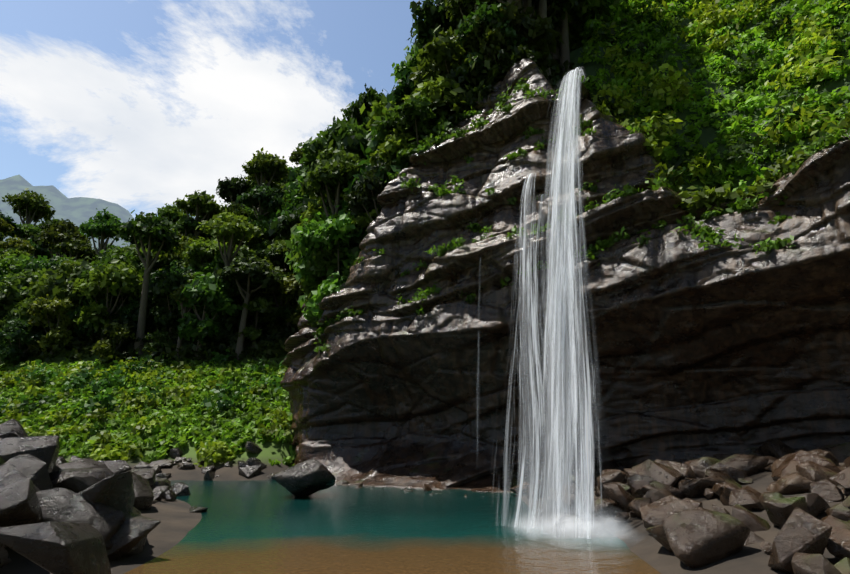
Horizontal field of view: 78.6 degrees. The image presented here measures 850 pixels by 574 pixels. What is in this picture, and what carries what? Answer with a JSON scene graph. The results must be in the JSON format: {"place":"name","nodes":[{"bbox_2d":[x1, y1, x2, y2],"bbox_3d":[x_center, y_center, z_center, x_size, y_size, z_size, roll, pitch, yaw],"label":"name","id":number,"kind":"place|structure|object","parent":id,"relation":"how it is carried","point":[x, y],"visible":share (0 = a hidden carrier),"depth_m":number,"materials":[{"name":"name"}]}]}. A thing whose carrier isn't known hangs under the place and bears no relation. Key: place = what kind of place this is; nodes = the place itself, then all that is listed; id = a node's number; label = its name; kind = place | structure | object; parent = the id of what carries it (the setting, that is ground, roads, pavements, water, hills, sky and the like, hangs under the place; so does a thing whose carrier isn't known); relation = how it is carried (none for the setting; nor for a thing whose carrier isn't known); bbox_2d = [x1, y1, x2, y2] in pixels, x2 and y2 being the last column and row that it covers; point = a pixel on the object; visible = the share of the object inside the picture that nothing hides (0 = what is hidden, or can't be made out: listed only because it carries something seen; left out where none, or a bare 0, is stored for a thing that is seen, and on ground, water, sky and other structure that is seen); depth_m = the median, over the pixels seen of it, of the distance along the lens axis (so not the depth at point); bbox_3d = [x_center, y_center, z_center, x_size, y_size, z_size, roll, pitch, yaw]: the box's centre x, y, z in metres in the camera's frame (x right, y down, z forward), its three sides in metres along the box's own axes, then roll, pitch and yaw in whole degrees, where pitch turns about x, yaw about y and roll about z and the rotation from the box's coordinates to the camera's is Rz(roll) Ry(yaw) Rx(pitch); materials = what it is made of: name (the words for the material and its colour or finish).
{"place":"outdoors","nodes":[
{"label":"outdoors","id":0,"kind":"place"},
{"bbox_2d":[0,175,134,249],"bbox_3d":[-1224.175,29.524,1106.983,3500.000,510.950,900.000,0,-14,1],"label":"hills","id":1,"kind":"structure","parent":0,"point":[77,211],"depth_m":952.73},
{"bbox_2d":[0,0,435,218],"label":"sky","id":2,"kind":"structure","parent":0,"point":[137,105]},
{"bbox_2d":[0,0,849,573],"bbox_3d":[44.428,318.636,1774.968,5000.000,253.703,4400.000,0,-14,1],"label":"terrain","id":3,"kind":"structure","parent":0,"point":[636,534],"depth_m":55.58,"materials":[{"name":"green plant"}]},
{"bbox_2d":[0,269,33,315],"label":"jungle tree","id":4,"kind":"object","parent":3,"relation":"on","point":[5,283],"visible":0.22,"depth_m":90.84,"materials":[{"name":"green plant"}]},
{"bbox_2d":[0,234,35,253],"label":"jungle tree","id":5,"kind":"object","parent":3,"relation":"on","point":[11,243],"visible":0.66,"depth_m":128.73,"materials":[{"name":"green plant"}]},
{"bbox_2d":[0,254,42,282],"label":"jungle tree","id":6,"kind":"object","parent":3,"relation":"on","point":[8,264],"visible":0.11,"depth_m":98.52,"materials":[{"name":"green plant"}]},
{"bbox_2d":[0,268,45,319],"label":"jungle tree","id":7,"kind":"object","parent":3,"relation":"on","point":[30,275],"visible":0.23,"depth_m":91.94,"materials":[{"name":"green plant"}]},
{"bbox_2d":[0,317,48,366],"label":"jungle tree","id":8,"kind":"object","parent":3,"relation":"on","point":[15,345],"visible":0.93,"depth_m":83.62,"materials":[{"name":"green plant"}]},
{"bbox_2d":[7,222,42,241],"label":"jungle tree","id":9,"kind":"object","parent":3,"relation":"on","point":[26,229],"visible":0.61,"depth_m":169.15,"materials":[{"name":"green plant"}]},
{"bbox_2d":[2,188,55,239],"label":"jungle tree","id":10,"kind":"object","parent":3,"relation":"on","point":[29,207],"visible":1,"depth_m":181.12,"materials":[{"name":"green plant"}]},
{"bbox_2d":[10,279,63,332],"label":"jungle tree","id":11,"kind":"object","parent":3,"relation":"on","point":[25,307],"visible":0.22,"depth_m":86.46,"materials":[{"name":"green plant"}]},
{"bbox_2d":[10,256,65,274],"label":"jungle tree","id":12,"kind":"object","parent":3,"relation":"on","point":[39,266],"visible":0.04,"depth_m":98.25,"materials":[{"name":"green plant"}]},
{"bbox_2d":[24,238,51,258],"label":"jungle tree","id":13,"kind":"object","parent":3,"relation":"on","point":[37,252],"visible":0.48,"depth_m":144.10,"materials":[{"name":"green plant"}]},
{"bbox_2d":[29,230,56,256],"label":"jungle tree","id":14,"kind":"object","parent":3,"relation":"on","point":[36,240],"visible":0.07,"depth_m":122.20,"materials":[{"name":"green plant"}]},
{"bbox_2d":[27,292,79,354],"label":"jungle tree","id":15,"kind":"object","parent":3,"relation":"on","point":[57,335],"visible":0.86,"depth_m":85.09,"materials":[{"name":"green plant"}]},
{"bbox_2d":[28,254,93,335],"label":"jungle tree","id":16,"kind":"object","parent":3,"relation":"on","point":[63,281],"visible":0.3,"depth_m":88.30,"materials":[{"name":"green plant"}]},
{"bbox_2d":[40,218,91,257],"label":"jungle tree","id":17,"kind":"object","parent":3,"relation":"on","point":[54,236],"visible":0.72,"depth_m":117.01,"materials":[{"name":"green plant"}]},
{"bbox_2d":[49,236,96,262],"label":"jungle tree","id":18,"kind":"object","parent":3,"relation":"on","point":[77,248],"visible":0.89,"depth_m":115.12,"materials":[{"name":"green plant"}]},
{"bbox_2d":[0,420,170,573],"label":"boulders","id":19,"kind":"object","parent":3,"relation":"on","point":[61,512],"visible":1,"depth_m":22.02,"materials":[{"name":"grey stone"}]},
{"bbox_2d":[66,291,113,345],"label":"jungle tree","id":20,"kind":"object","parent":3,"relation":"on","point":[89,327],"visible":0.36,"depth_m":86.28,"materials":[{"name":"green plant"}]},
{"bbox_2d":[79,207,121,254],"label":"jungle tree","id":21,"kind":"object","parent":3,"relation":"on","point":[100,226],"visible":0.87,"depth_m":109.85,"materials":[{"name":"green plant"}]},
{"bbox_2d":[72,259,142,340],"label":"jungle tree","id":22,"kind":"object","parent":3,"relation":"on","point":[121,276],"visible":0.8,"depth_m":85.48,"materials":[{"name":"green plant"}]},
{"bbox_2d":[90,322,134,359],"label":"jungle tree","id":23,"kind":"object","parent":3,"relation":"on","point":[106,347],"visible":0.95,"depth_m":81.40,"materials":[{"name":"green plant"}]},
{"bbox_2d":[75,246,152,305],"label":"jungle tree","id":24,"kind":"object","parent":3,"relation":"on","point":[110,256],"visible":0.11,"depth_m":92.25,"materials":[{"name":"green plant"}]},
{"bbox_2d":[100,318,136,353],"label":"jungle tree","id":25,"kind":"object","parent":3,"relation":"on","point":[103,335],"visible":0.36,"depth_m":83.79,"materials":[{"name":"green plant"}]},
{"bbox_2d":[105,278,154,329],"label":"jungle tree","id":26,"kind":"object","parent":3,"relation":"on","point":[128,316],"visible":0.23,"depth_m":87.63,"materials":[{"name":"green plant"}]},
{"bbox_2d":[108,241,171,271],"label":"jungle tree","id":27,"kind":"object","parent":3,"relation":"on","point":[158,265],"visible":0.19,"depth_m":98.83,"materials":[{"name":"green plant"}]},
{"bbox_2d":[112,210,181,354],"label":"jungle tree","id":28,"kind":"object","parent":3,"relation":"on","point":[152,230],"visible":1,"depth_m":85.61,"materials":[{"name":"green plant"}]},
{"bbox_2d":[0,349,294,466],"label":"bank bushes","id":29,"kind":"object","parent":3,"relation":"on","point":[222,450],"depth_m":67.91,"materials":[{"name":"green plant"}]},
{"bbox_2d":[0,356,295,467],"bbox_3d":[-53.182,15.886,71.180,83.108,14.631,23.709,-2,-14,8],"label":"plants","id":30,"kind":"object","parent":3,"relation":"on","point":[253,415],"depth_m":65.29,"materials":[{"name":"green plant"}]},
{"bbox_2d":[130,266,185,330],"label":"jungle tree","id":31,"kind":"object","parent":3,"relation":"on","point":[157,276],"visible":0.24,"depth_m":89.24,"materials":[{"name":"green plant"}]},
{"bbox_2d":[142,328,175,355],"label":"jungle tree","id":32,"kind":"object","parent":3,"relation":"on","point":[162,335],"visible":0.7,"depth_m":81.70,"materials":[{"name":"green plant"}]},
{"bbox_2d":[148,269,190,340],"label":"jungle tree","id":33,"kind":"object","parent":3,"relation":"on","point":[160,313],"visible":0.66,"depth_m":86.06,"materials":[{"name":"green plant"}]},
{"bbox_2d":[157,202,190,221],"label":"jungle tree","id":34,"kind":"object","parent":3,"relation":"on","point":[168,211],"visible":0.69,"depth_m":109.11,"materials":[{"name":"green plant"}]},
{"bbox_2d":[169,283,190,360],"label":"jungle tree","id":35,"kind":"object","parent":3,"relation":"on","point":[183,309],"visible":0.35,"depth_m":82.22,"materials":[{"name":"green plant"}]},
{"bbox_2d":[158,229,202,270],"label":"jungle tree","id":36,"kind":"object","parent":3,"relation":"on","point":[174,255],"visible":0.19,"depth_m":99.64,"materials":[{"name":"green plant"}]},
{"bbox_2d":[170,215,204,236],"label":"jungle tree","id":37,"kind":"object","parent":3,"relation":"on","point":[186,226],"visible":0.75,"depth_m":103.27,"materials":[{"name":"green plant"}]},
{"bbox_2d":[174,190,222,238],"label":"jungle tree","id":38,"kind":"object","parent":3,"relation":"on","point":[196,205],"visible":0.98,"depth_m":104.82,"materials":[{"name":"green plant"}]},
{"bbox_2d":[177,236,227,274],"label":"jungle tree","id":39,"kind":"object","parent":3,"relation":"on","point":[199,253],"visible":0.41,"depth_m":97.51,"materials":[{"name":"green plant"}]},
{"bbox_2d":[175,266,242,359],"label":"jungle tree","id":40,"kind":"object","parent":3,"relation":"on","point":[207,295],"visible":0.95,"depth_m":81.42,"materials":[{"name":"green plant"}]},
{"bbox_2d":[200,248,233,274],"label":"jungle tree","id":41,"kind":"object","parent":3,"relation":"on","point":[212,265],"visible":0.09,"depth_m":96.55,"materials":[{"name":"green plant"}]},
{"bbox_2d":[195,208,256,283],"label":"jungle tree","id":42,"kind":"object","parent":3,"relation":"on","point":[231,230],"visible":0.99,"depth_m":88.12,"materials":[{"name":"green plant"}]},
{"bbox_2d":[129,442,329,510],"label":"shore boulders","id":43,"kind":"object","parent":3,"relation":"on","point":[308,480],"depth_m":41.58,"materials":[{"name":"grey stone"}]},
{"bbox_2d":[213,313,249,351],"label":"jungle tree","id":44,"kind":"object","parent":3,"relation":"on","point":[223,332],"visible":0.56,"depth_m":82.43,"materials":[{"name":"green plant"}]},
{"bbox_2d":[216,174,252,207],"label":"jungle tree","id":45,"kind":"object","parent":3,"relation":"on","point":[231,189],"visible":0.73,"depth_m":124.04,"materials":[{"name":"green plant"}]},
{"bbox_2d":[218,242,254,265],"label":"jungle tree","id":46,"kind":"object","parent":3,"relation":"on","point":[245,251],"visible":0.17,"depth_m":97.64,"materials":[{"name":"green plant"}]},
{"bbox_2d":[228,282,259,327],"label":"jungle tree","id":47,"kind":"object","parent":3,"relation":"on","point":[236,290],"visible":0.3,"depth_m":86.36,"materials":[{"name":"green plant"}]},
{"bbox_2d":[213,256,285,359],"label":"jungle tree","id":48,"kind":"object","parent":3,"relation":"on","point":[255,272],"visible":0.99,"depth_m":82.80,"materials":[{"name":"green plant"}]},
{"bbox_2d":[228,295,277,347],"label":"jungle tree","id":49,"kind":"object","parent":3,"relation":"on","point":[255,306],"visible":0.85,"depth_m":84.05,"materials":[{"name":"green plant"}]},
{"bbox_2d":[232,223,273,251],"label":"jungle tree","id":50,"kind":"object","parent":3,"relation":"on","point":[259,236],"visible":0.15,"depth_m":105.12,"materials":[{"name":"green plant"}]},
{"bbox_2d":[234,255,287,317],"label":"jungle tree","id":51,"kind":"object","parent":3,"relation":"on","point":[277,269],"visible":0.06,"depth_m":90.42,"materials":[{"name":"green plant"}]},
{"bbox_2d":[236,183,290,220],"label":"jungle tree","id":52,"kind":"object","parent":3,"relation":"on","point":[262,197],"visible":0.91,"depth_m":109.21,"materials":[{"name":"green plant"}]},
{"bbox_2d":[241,147,288,212],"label":"jungle tree","id":53,"kind":"object","parent":3,"relation":"on","point":[264,168],"visible":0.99,"depth_m":121.26,"materials":[{"name":"green plant"}]},
{"bbox_2d":[251,207,283,241],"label":"jungle tree","id":54,"kind":"object","parent":3,"relation":"on","point":[265,222],"visible":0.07,"depth_m":107.29,"materials":[{"name":"green plant"}]},
{"bbox_2d":[254,245,289,267],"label":"jungle tree","id":55,"kind":"object","parent":3,"relation":"on","point":[268,252],"visible":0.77,"depth_m":95.50,"materials":[{"name":"green plant"}]},
{"bbox_2d":[257,272,299,327],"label":"jungle tree","id":56,"kind":"object","parent":3,"relation":"on","point":[284,311],"visible":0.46,"depth_m":87.54,"materials":[{"name":"green plant"}]},
{"bbox_2d":[265,239,295,277],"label":"jungle tree","id":57,"kind":"object","parent":3,"relation":"on","point":[280,245],"visible":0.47,"depth_m":96.22,"materials":[{"name":"green plant"}]},
{"bbox_2d":[265,199,301,271],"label":"jungle tree","id":58,"kind":"object","parent":3,"relation":"on","point":[289,207],"visible":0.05,"depth_m":104.56,"materials":[{"name":"green plant"}]},
{"bbox_2d":[276,274,304,324],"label":"jungle tree","id":59,"kind":"object","parent":3,"relation":"on","point":[292,285],"visible":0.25,"depth_m":85.17,"materials":[{"name":"green plant"}]},
{"bbox_2d":[268,195,319,240],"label":"jungle tree","id":60,"kind":"object","parent":3,"relation":"on","point":[283,225],"visible":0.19,"depth_m":83.72,"materials":[{"name":"green plant"}]},
{"bbox_2d":[281,160,317,208],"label":"jungle tree","id":61,"kind":"object","parent":3,"relation":"on","point":[294,194],"visible":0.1,"depth_m":106.60,"materials":[{"name":"green plant"}]},
{"bbox_2d":[0,41,609,365],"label":"jungle understory","id":62,"kind":"object","parent":3,"relation":"on","point":[85,344],"visible":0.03,"depth_m":82.15,"materials":[{"name":"green plant"}]},
{"bbox_2d":[298,116,369,172],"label":"jungle tree","id":63,"kind":"object","parent":3,"relation":"on","point":[336,130],"visible":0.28,"depth_m":88.81,"materials":[{"name":"green plant"}]},
{"bbox_2d":[337,129,376,159],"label":"jungle tree","id":64,"kind":"object","parent":3,"relation":"on","point":[350,144],"visible":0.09,"depth_m":68.85,"materials":[{"name":"green plant"}]},
{"bbox_2d":[341,83,394,131],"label":"jungle tree","id":65,"kind":"object","parent":3,"relation":"on","point":[352,111],"visible":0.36,"depth_m":117.88,"materials":[{"name":"green plant"}]},
{"bbox_2d":[360,84,415,131],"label":"jungle tree","id":66,"kind":"object","parent":3,"relation":"on","point":[376,107],"visible":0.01,"depth_m":83.60,"materials":[{"name":"green plant"}]},
{"bbox_2d":[124,480,660,573],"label":"pool water","id":67,"kind":"structure","parent":3,"relation":"in","point":[260,527],"depth_m":27.08,"materials":[{"name":"teal liquid"}]},
{"bbox_2d":[359,122,428,158],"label":"jungle tree","id":68,"kind":"object","parent":3,"relation":"on","point":[373,145],"depth_m":65.47,"materials":[{"name":"green plant"}]},
{"bbox_2d":[386,67,421,109],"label":"jungle tree","id":69,"kind":"object","parent":3,"relation":"on","point":[398,93],"visible":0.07,"depth_m":79.45,"materials":[{"name":"green plant"}]},
{"bbox_2d":[391,38,427,84],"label":"jungle tree","id":70,"kind":"object","parent":3,"relation":"on","point":[411,59],"visible":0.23,"depth_m":108.62,"materials":[{"name":"green plant"}]},
{"bbox_2d":[408,0,462,59],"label":"jungle tree","id":71,"kind":"object","parent":3,"relation":"on","point":[431,17],"visible":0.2,"depth_m":73.89,"materials":[{"name":"green plant"}]},
{"bbox_2d":[537,0,551,84],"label":"jungle tree","id":72,"kind":"object","parent":3,"relation":"on","point":[542,8],"visible":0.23,"depth_m":69.24,"materials":[{"name":"brown plant"}]},
{"bbox_2d":[521,0,577,29],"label":"jungle tree","id":73,"kind":"object","parent":3,"relation":"on","point":[554,10],"visible":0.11,"depth_m":73.74,"materials":[{"name":"green plant"}]},
{"bbox_2d":[280,58,849,492],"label":"rock cliff","id":74,"kind":"structure","parent":3,"relation":"on","point":[692,351],"depth_m":46.03,"materials":[{"name":"grey stone"}]},
{"bbox_2d":[285,194,342,294],"bbox_3d":[-12.296,-3.825,66.938,11.662,16.277,12.513,-13,-19,42],"label":"cliff top tree","id":75,"kind":"object","parent":74,"relation":"on","point":[294,242],"visible":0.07,"depth_m":64.47,"materials":[{"name":"green plant"}]},
{"bbox_2d":[295,193,342,289],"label":"cliff top tree","id":76,"kind":"object","parent":74,"relation":"on","point":[309,213],"visible":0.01,"depth_m":66.73,"materials":[{"name":"green plant"}]},
{"bbox_2d":[289,246,349,308],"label":"cliff top tree","id":77,"kind":"object","parent":74,"relation":"on","point":[320,261],"visible":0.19,"depth_m":60.92,"materials":[{"name":"green plant"}]},
{"bbox_2d":[291,205,360,324],"bbox_3d":[-9.592,-1.884,61.906,12.443,16.019,11.596,7,-16,-27],"label":"cliff top tree","id":78,"kind":"object","parent":74,"relation":"on","point":[331,227],"visible":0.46,"depth_m":59.48,"materials":[{"name":"green plant"}]},
{"bbox_2d":[299,140,367,277],"bbox_3d":[-11.087,-6.085,63.767,9.715,25.076,9.963,10,-17,-34],"label":"cliff top tree","id":79,"kind":"object","parent":74,"relation":"on","point":[334,172],"visible":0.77,"depth_m":63.43,"materials":[{"name":"green plant"}]},
{"bbox_2d":[321,199,369,280],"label":"cliff top tree","id":80,"kind":"object","parent":74,"relation":"on","point":[355,249],"visible":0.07,"depth_m":59.44,"materials":[{"name":"green plant"}]},
{"bbox_2d":[332,208,379,279],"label":"cliff top tree","id":81,"kind":"object","parent":74,"relation":"on","point":[360,222],"visible":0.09,"depth_m":58.78,"materials":[{"name":"green plant"}]},
{"bbox_2d":[341,152,400,246],"bbox_3d":[-4.390,-8.720,61.830,11.918,16.183,10.575,-6,-15,24],"label":"cliff top tree","id":82,"kind":"object","parent":74,"relation":"on","point":[349,188],"visible":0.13,"depth_m":59.74,"materials":[{"name":"green plant"}]},
{"bbox_2d":[345,158,398,239],"bbox_3d":[-4.980,-9.198,58.961,8.562,11.345,8.488,-13,-19,43],"label":"cliff top tree","id":83,"kind":"object","parent":74,"relation":"on","point":[366,197],"visible":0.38,"depth_m":57.76,"materials":[{"name":"green plant"}]},
{"bbox_2d":[369,125,422,206],"bbox_3d":[-2.313,-12.660,61.502,9.701,13.146,8.652,-4,-15,17],"label":"cliff top tree","id":84,"kind":"object","parent":74,"relation":"on","point":[393,145],"visible":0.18,"depth_m":60.05,"materials":[{"name":"green plant"}]},
{"bbox_2d":[371,92,458,175],"bbox_3d":[0.027,-16.217,62.128,12.743,13.020,11.876,4,-14,-14],"label":"cliff top tree","id":85,"kind":"object","parent":74,"relation":"on","point":[414,116],"visible":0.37,"depth_m":59.51,"materials":[{"name":"green plant"}]},
{"bbox_2d":[307,44,537,338],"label":"edge shrubs","id":86,"kind":"object","parent":74,"relation":"on","point":[517,55],"visible":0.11,"depth_m":59.92,"materials":[{"name":"green plant"}]},
{"bbox_2d":[402,74,466,139],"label":"cliff top tree","id":87,"kind":"object","parent":74,"relation":"on","point":[436,92],"visible":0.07,"depth_m":61.21,"materials":[{"name":"green plant"}]},
{"bbox_2d":[408,26,502,134],"bbox_3d":[5.208,-24.009,66.232,15.101,18.467,14.074,-2,-14,8],"label":"cliff top tree","id":88,"kind":"object","parent":74,"relation":"on","point":[442,51],"visible":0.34,"depth_m":62.84,"materials":[{"name":"green plant"}]},
{"bbox_2d":[443,59,497,113],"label":"cliff top tree","id":89,"kind":"object","parent":74,"relation":"on","point":[454,71],"visible":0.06,"depth_m":62.87,"materials":[{"name":"green plant"}]},
{"bbox_2d":[444,0,504,25],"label":"cliff top tree","id":90,"kind":"object","parent":74,"relation":"on","point":[458,9],"visible":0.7,"depth_m":68.06,"materials":[{"name":"green plant"}]},
{"bbox_2d":[456,13,510,86],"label":"cliff top tree","id":91,"kind":"object","parent":74,"relation":"on","point":[492,42],"visible":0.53,"depth_m":61.34,"materials":[{"name":"green plant"}]},
{"bbox_2d":[454,0,531,87],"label":"cliff top tree","id":92,"kind":"object","parent":74,"relation":"on","point":[509,33],"visible":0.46,"depth_m":61.67,"materials":[{"name":"green plant"}]},
{"bbox_2d":[475,1,564,79],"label":"cliff top tree","id":93,"kind":"object","parent":74,"relation":"on","point":[539,33],"visible":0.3,"depth_m":62.94,"materials":[{"name":"green plant"}]},
{"bbox_2d":[337,473,704,496],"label":"shoreline rocks","id":94,"kind":"object","parent":74,"relation":"on","point":[700,476],"visible":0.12,"depth_m":43.68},
{"bbox_2d":[514,67,593,538],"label":"waterfall","id":95,"kind":"structure","parent":74,"relation":"on","point":[588,465],"depth_m":32.19,"materials":[{"name":"liquid"}]},
{"bbox_2d":[312,74,849,355],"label":"cliff plants","id":96,"kind":"object","parent":74,"relation":"on","point":[826,140],"visible":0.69,"depth_m":46.34,"materials":[{"name":"green plant"}]},
{"bbox_2d":[579,101,849,221],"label":"edge shrubs","id":97,"kind":"object","parent":74,"relation":"on","point":[708,197],"visible":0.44,"depth_m":41.56,"materials":[{"name":"green plant"}]},
{"bbox_2d":[560,11,570,76],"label":"jungle tree","id":98,"kind":"object","parent":3,"relation":"on","point":[564,51],"visible":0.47,"depth_m":75.58,"materials":[{"name":"brown plant"}]},
{"bbox_2d":[535,0,619,63],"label":"jungle tree","id":99,"kind":"object","parent":3,"relation":"on","point":[580,13],"visible":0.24,"depth_m":77.89,"materials":[{"name":"green plant"}]},
{"bbox_2d":[523,438,849,573],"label":"boulders","id":100,"kind":"object","parent":3,"relation":"on","point":[798,494],"depth_m":26.00,"materials":[{"name":"grey stone"}]},
{"bbox_2d":[573,0,849,193],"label":"slope shrubs","id":101,"kind":"object","parent":3,"relation":"on","point":[734,122],"visible":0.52,"depth_m":63.52,"materials":[{"name":"green plant"}]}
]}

